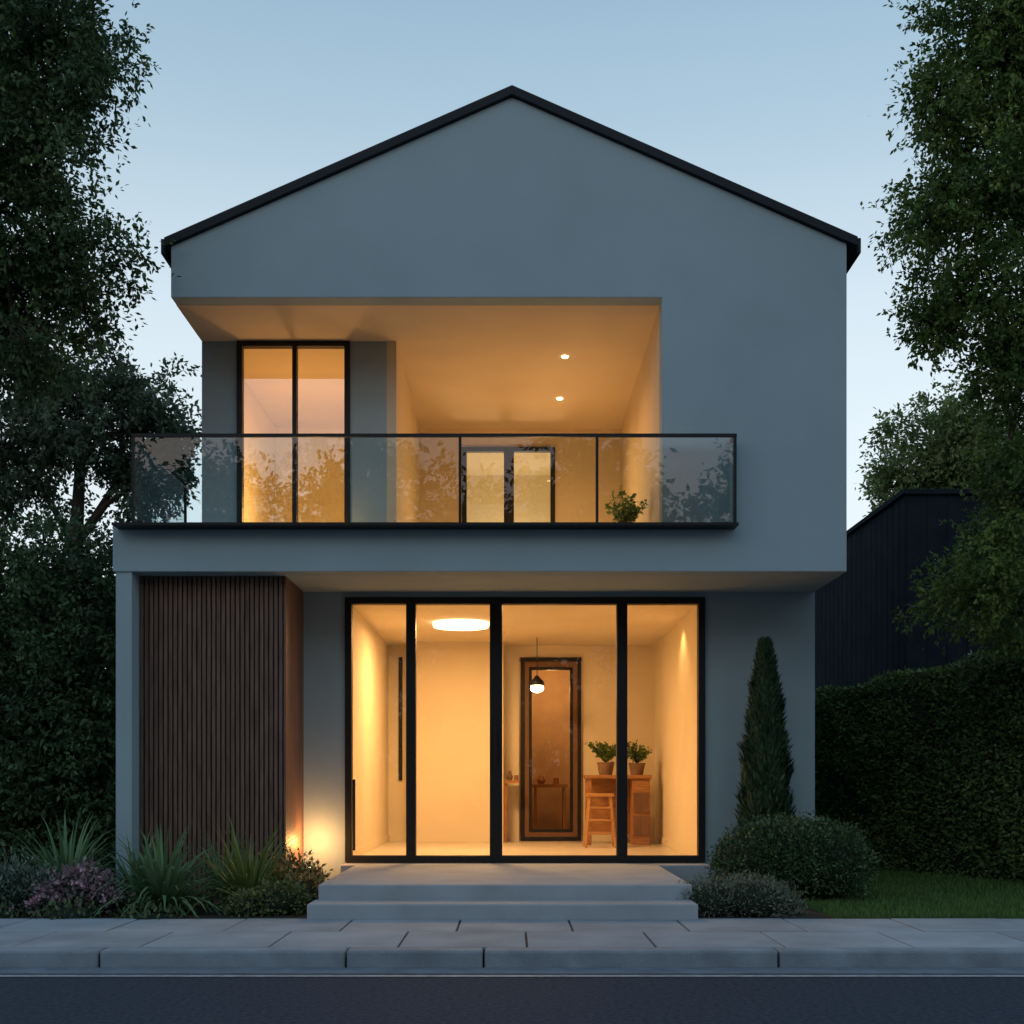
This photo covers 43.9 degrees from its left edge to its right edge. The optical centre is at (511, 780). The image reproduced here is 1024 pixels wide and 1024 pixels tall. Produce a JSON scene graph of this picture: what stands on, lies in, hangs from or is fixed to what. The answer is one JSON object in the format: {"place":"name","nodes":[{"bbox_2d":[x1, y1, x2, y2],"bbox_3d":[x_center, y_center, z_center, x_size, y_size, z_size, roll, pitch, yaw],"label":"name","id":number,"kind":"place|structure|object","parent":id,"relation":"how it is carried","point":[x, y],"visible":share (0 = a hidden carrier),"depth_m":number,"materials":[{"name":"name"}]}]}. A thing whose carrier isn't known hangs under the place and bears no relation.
{"place":"outdoors","nodes":[
{"label":"outdoors","id":0,"kind":"place"},
{"bbox_2d":[3,816,832,919],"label":"garden soil","id":1,"kind":"structure","parent":0,"point":[812,914],"depth_m":10.44,"materials":[{"name":"brown soil"}]},
{"bbox_2d":[0,846,61,915],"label":"dark shrub","id":2,"kind":"object","parent":1,"relation":"on","point":[16,884],"visible":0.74,"depth_m":10.52,"materials":[{"name":"green plant"}]},
{"bbox_2d":[0,692,115,873],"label":"hedge","id":3,"kind":"object","parent":1,"relation":"on","point":[102,861],"visible":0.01,"depth_m":15.28,"materials":[{"name":"green plant"}]},
{"bbox_2d":[0,499,129,869],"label":"shrub","id":4,"kind":"object","parent":1,"relation":"on","point":[48,727],"visible":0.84,"depth_m":13.84,"materials":[{"name":"green plant"}]},
{"bbox_2d":[0,811,130,891],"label":"strap leaf plant","id":5,"kind":"object","parent":1,"relation":"on","point":[65,856],"visible":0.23,"depth_m":11.41,"materials":[{"name":"green plant"}]},
{"bbox_2d":[17,848,136,917],"bbox_3d":[-3.621,0.901,10.578,0.867,0.667,0.756,0,0,-42],"label":"purple shrub","id":6,"kind":"object","parent":1,"relation":"on","point":[75,883],"visible":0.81,"depth_m":10.49,"materials":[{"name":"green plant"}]},
{"bbox_2d":[0,0,180,430],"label":"deciduous tree","id":7,"kind":"object","parent":1,"relation":"on","point":[39,32],"visible":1,"depth_m":11.28,"materials":[{"name":"green plant"}]},
{"bbox_2d":[0,312,201,659],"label":"deciduous tree","id":8,"kind":"object","parent":1,"relation":"on","point":[50,439],"visible":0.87,"depth_m":16.80,"materials":[{"name":"green plant"}]},
{"bbox_2d":[0,887,229,919],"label":"groundcover plants","id":9,"kind":"object","parent":1,"relation":"on","point":[66,911],"visible":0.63,"depth_m":10.34,"materials":[{"name":"green plant"}]},
{"bbox_2d":[79,825,201,900],"bbox_3d":[-3.370,0.766,11.487,1.288,0.689,1.240,0,0,-28],"label":"strap leaf plant","id":10,"kind":"object","parent":1,"relation":"on","point":[119,878],"visible":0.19,"depth_m":11.41,"materials":[{"name":"green plant"}]},
{"bbox_2d":[83,815,251,917],"bbox_3d":[-2.944,0.706,10.747,1.454,0.808,1.607,0,0,33],"label":"strap leaf plant","id":11,"kind":"object","parent":1,"relation":"on","point":[163,881],"visible":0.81,"depth_m":10.58,"materials":[{"name":"green plant"}]},
{"bbox_2d":[185,829,264,900],"bbox_3d":[-2.604,0.758,11.720,1.225,0.703,1.388,0,0,0],"label":"strap leaf plant","id":12,"kind":"object","parent":1,"relation":"on","point":[215,861],"visible":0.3,"depth_m":11.60,"materials":[{"name":"green plant"}]},
{"bbox_2d":[179,813,329,915],"bbox_3d":[-2.284,0.685,11.100,1.521,0.850,1.430,0,0,-27],"label":"strap leaf plant","id":13,"kind":"object","parent":1,"relation":"on","point":[250,871],"visible":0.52,"depth_m":10.98,"materials":[{"name":"green plant"}]},
{"bbox_2d":[218,873,315,916],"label":"shrub","id":14,"kind":"object","parent":1,"relation":"on","point":[282,899],"visible":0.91,"depth_m":10.51,"materials":[{"name":"green plant"}]},
{"bbox_2d":[258,846,332,907],"bbox_3d":[-1.945,0.928,11.324,0.920,0.662,1.096,0,0,0],"label":"flowering shrub","id":15,"kind":"object","parent":1,"relation":"on","point":[315,880],"visible":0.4,"depth_m":11.25,"materials":[{"name":"green plant"}]},
{"bbox_2d":[116,341,839,887],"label":"walls","id":16,"kind":"structure","parent":1,"relation":"on","point":[744,613],"depth_m":13.30,"materials":[{"name":"grey paint"}]},
{"bbox_2d":[140,576,303,894],"bbox_3d":[-2.886,-0.429,12.777,1.412,3.079,1.043,0,0,0],"label":"slatted wood panel","id":17,"kind":"object","parent":16,"relation":"attached to","point":[221,697],"visible":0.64,"depth_m":12.26,"materials":[{"name":"brown wood"}]},
{"bbox_2d":[244,381,549,521],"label":"room walls","id":18,"kind":"structure","parent":16,"relation":"attached to","point":[267,479],"depth_m":16.40,"materials":[{"name":"beige paint"}]},
{"bbox_2d":[177,305,659,521],"bbox_3d":[-0.130,-3.572,16.500,6.180,2.295,8.600,0,0,0],"label":"loggia lining","id":19,"kind":"object","parent":16,"relation":"attached to","point":[480,369],"visible":0.57,"depth_m":14.14,"materials":[{"name":"paint"}]},
{"bbox_2d":[111,433,738,529],"bbox_3d":[-0.805,-2.791,12.738,5.810,0.849,1.925,0,0,0],"label":"balcony railing frame","id":20,"kind":"object","parent":16,"relation":"on","point":[459,525],"visible":0.9,"depth_m":11.79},
{"bbox_2d":[237,341,704,861],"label":"window frames","id":21,"kind":"structure","parent":16,"relation":"attached to","point":[496,604],"depth_m":13.27,"materials":[{"name":"black metal"}]},
{"bbox_2d":[113,98,846,574],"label":"front gable wall","id":22,"kind":"structure","parent":16,"relation":"attached to","point":[511,202],"depth_m":12.00,"materials":[{"name":"grey paint"}]},
{"bbox_2d":[161,85,860,272],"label":"roof","id":23,"kind":"structure","parent":16,"relation":"on","point":[852,241],"depth_m":11.95,"materials":[{"name":"metal"}]},
{"bbox_2d":[605,485,647,521],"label":"potted plant","id":24,"kind":"object","parent":16,"relation":"on","point":[631,512],"visible":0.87,"depth_m":12.87,"materials":[{"name":"green plant"}]},
{"bbox_2d":[318,863,709,899],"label":"front terrace","id":25,"kind":"structure","parent":1,"relation":"on","point":[505,881],"depth_m":10.83,"materials":[{"name":"concrete"}]},
{"bbox_2d":[677,868,808,917],"bbox_3d":[1.870,0.970,10.617,1.242,0.498,0.722,0,0,0],"label":"silver shrub","id":26,"kind":"object","parent":1,"relation":"on","point":[743,898],"visible":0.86,"depth_m":10.42,"materials":[{"name":"green plant"}]},
{"bbox_2d":[734,636,796,829],"bbox_3d":[2.551,-0.169,12.847,0.658,2.599,0.678,0,0,0],"label":"cypress tree","id":27,"kind":"object","parent":1,"relation":"on","point":[765,760],"visible":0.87,"depth_m":12.71,"materials":[{"name":"green plant"}]},
{"bbox_2d":[0,977,1023,1023],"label":"road","id":28,"kind":"structure","parent":0,"point":[511,1000],"depth_m":7.10,"materials":[{"name":"grey asphalt"}]},
{"bbox_2d":[0,975,1023,976],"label":"road edge line","id":29,"kind":"object","parent":28,"relation":"on","point":[511,975],"visible":1,"depth_m":7.96,"materials":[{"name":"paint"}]},
{"bbox_2d":[0,918,1023,967],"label":"sidewalk","id":30,"kind":"structure","parent":0,"point":[773,933],"depth_m":9.23,"materials":[{"name":"concrete"}]},
{"bbox_2d":[307,900,697,920],"bbox_3d":[-0.075,1.051,10.299,3.110,0.134,0.398,0,0,0],"label":"front step","id":31,"kind":"object","parent":30,"relation":"on","point":[460,910],"visible":1,"depth_m":10.10,"materials":[{"name":"concrete"}]},
{"bbox_2d":[0,0,1023,668],"label":"sky","id":32,"kind":"structure","parent":0,"point":[783,101],"materials":[{"name":"blue"}]},
{"bbox_2d":[345,835,704,862],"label":"living room floor","id":33,"kind":"structure","parent":0,"point":[519,847],"depth_m":15.82,"materials":[{"name":"tile"}]},
{"bbox_2d":[504,771,518,841],"bbox_3d":[-0.005,0.365,17.725,0.210,0.990,0.350,0,0,0],"label":"side shelf","id":34,"kind":"object","parent":33,"relation":"on","point":[510,778],"visible":1,"depth_m":17.60,"materials":[{"name":"brown wood"}]},
{"bbox_2d":[353,605,696,850],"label":"living room walls","id":35,"kind":"structure","parent":33,"relation":"on","point":[452,736],"depth_m":17.55,"materials":[{"name":"beige paint"}]},
{"bbox_2d":[433,619,488,630],"bbox_3d":[-0.617,-1.879,15.400,0.680,0.058,0.680,0,0,0],"label":"ceiling lamp","id":36,"kind":"object","parent":35,"relation":"attached to","point":[460,624],"visible":1,"depth_m":15.20,"materials":[{"name":"white plastic"}]},
{"bbox_2d":[399,657,580,840],"bbox_3d":[-0.310,-0.443,18.000,2.580,2.595,0.100,0,0,0],"label":"interior door frame","id":37,"kind":"object","parent":35,"relation":"attached to","point":[522,837],"visible":1,"depth_m":17.96,"materials":[{"name":"brown wood"}]},
{"bbox_2d":[524,661,576,836],"bbox_3d":[0.550,-0.440,18.000,0.750,2.480,0.040,0,0,0],"label":"interior door leaf","id":38,"kind":"object","parent":37,"relation":"in","point":[527,665],"visible":1,"depth_m":17.98,"materials":[{"name":"brown wood"}]},
{"bbox_2d":[353,835,696,854],"bbox_3d":[0.137,0.815,15.760,3.763,0.090,4.480,0,0,0],"label":"skirting","id":39,"kind":"object","parent":35,"relation":"attached to","point":[685,850],"visible":0.66,"depth_m":16.62,"materials":[{"name":"beige paint"}]},
{"bbox_2d":[530,675,543,692],"bbox_3d":[0.335,-1.540,17.000,0.197,0.740,0.200,0,0,0],"label":"pendant lamp","id":40,"kind":"object","parent":35,"relation":"hanging from","point":[536,683],"visible":1,"depth_m":16.94,"materials":[{"name":"white glass"}]},
{"bbox_2d":[532,776,567,828],"bbox_3d":[0.575,0.395,19.600,0.550,0.930,0.400,0,0,0],"label":"hall console table","id":41,"kind":"object","parent":33,"relation":"on","point":[541,780],"visible":0.89,"depth_m":19.45,"materials":[{"name":"brown wood"}]},
{"bbox_2d":[519,661,581,834],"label":"hall walls","id":42,"kind":"structure","parent":33,"relation":"on","point":[550,731],"depth_m":20.00,"materials":[{"name":"beige paint"}]},
{"bbox_2d":[583,793,615,847],"bbox_3d":[1.130,0.516,16.350,0.414,0.692,0.397,0,0,0],"label":"bar stool","id":43,"kind":"object","parent":33,"relation":"on","point":[612,833],"visible":0.99,"depth_m":16.20,"materials":[{"name":"brown wood"}]},
{"bbox_2d":[584,775,651,844],"bbox_3d":[1.420,0.395,17.150,0.880,0.930,0.500,0,0,0],"label":"bar table","id":44,"kind":"object","parent":33,"relation":"on","point":[638,809],"visible":0.81,"depth_m":16.93,"materials":[{"name":"brown wood"}]},
{"bbox_2d":[585,741,615,774],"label":"potted plant","id":45,"kind":"object","parent":44,"relation":"on","point":[602,752],"visible":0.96,"depth_m":17.04,"materials":[{"name":"green plant"}]},
{"bbox_2d":[627,739,651,774],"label":"potted plant","id":46,"kind":"object","parent":44,"relation":"on","point":[637,757],"visible":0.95,"depth_m":17.04,"materials":[{"name":"green plant"}]},
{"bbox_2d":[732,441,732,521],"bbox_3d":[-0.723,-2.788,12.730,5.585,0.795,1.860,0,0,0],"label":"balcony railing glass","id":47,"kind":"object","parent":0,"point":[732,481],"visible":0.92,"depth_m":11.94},
{"bbox_2d":[801,870,1023,919],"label":"lawn","id":48,"kind":"structure","parent":0,"point":[889,917],"depth_m":11.51,"materials":[{"name":"green plant"}]},
{"bbox_2d":[704,810,887,901],"bbox_3d":[2.630,0.698,11.874,1.674,0.899,1.170,0,0,0],"label":"boxwood shrub","id":49,"kind":"object","parent":48,"relation":"on","point":[819,859],"visible":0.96,"depth_m":11.56,"materials":[{"name":"green plant"}]},
{"bbox_2d":[815,649,1023,884],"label":"hedge","id":50,"kind":"object","parent":48,"relation":"on","point":[921,770],"visible":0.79,"depth_m":14.91,"materials":[{"name":"green plant"}]},
{"bbox_2d":[815,489,1023,701],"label":"neighbour building","id":51,"kind":"structure","parent":48,"relation":"on","point":[859,639],"depth_m":19.80,"materials":[{"name":"black wood"}]},
{"bbox_2d":[854,377,1023,516],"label":"deciduous tree","id":52,"kind":"object","parent":48,"relation":"on","point":[931,466],"visible":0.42,"depth_m":25.98,"materials":[{"name":"green plant"}]},
{"bbox_2d":[860,0,1023,671],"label":"deciduous tree","id":53,"kind":"object","parent":48,"relation":"on","point":[961,199],"visible":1,"depth_m":11.82,"materials":[{"name":"green plant"}]},
{"label":"ground","id":54,"kind":"structure","parent":0,"visible":0},
{"bbox_2d":[0,539,115,700],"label":"background trees","id":55,"kind":"object","parent":54,"relation":"on","point":[48,619],"depth_m":30.72,"materials":[{"name":"green plant"}]},
{"bbox_2d":[0,947,1023,967],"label":"kerb","id":56,"kind":"structure","parent":54,"relation":"on","point":[515,957],"depth_m":8.27,"materials":[{"name":"concrete"}]},
{"bbox_2d":[0,968,1023,974],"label":"gutter","id":57,"kind":"object","parent":54,"relation":"on","point":[511,971],"visible":0.75,"depth_m":8.10,"materials":[{"name":"concrete"}]}
]}

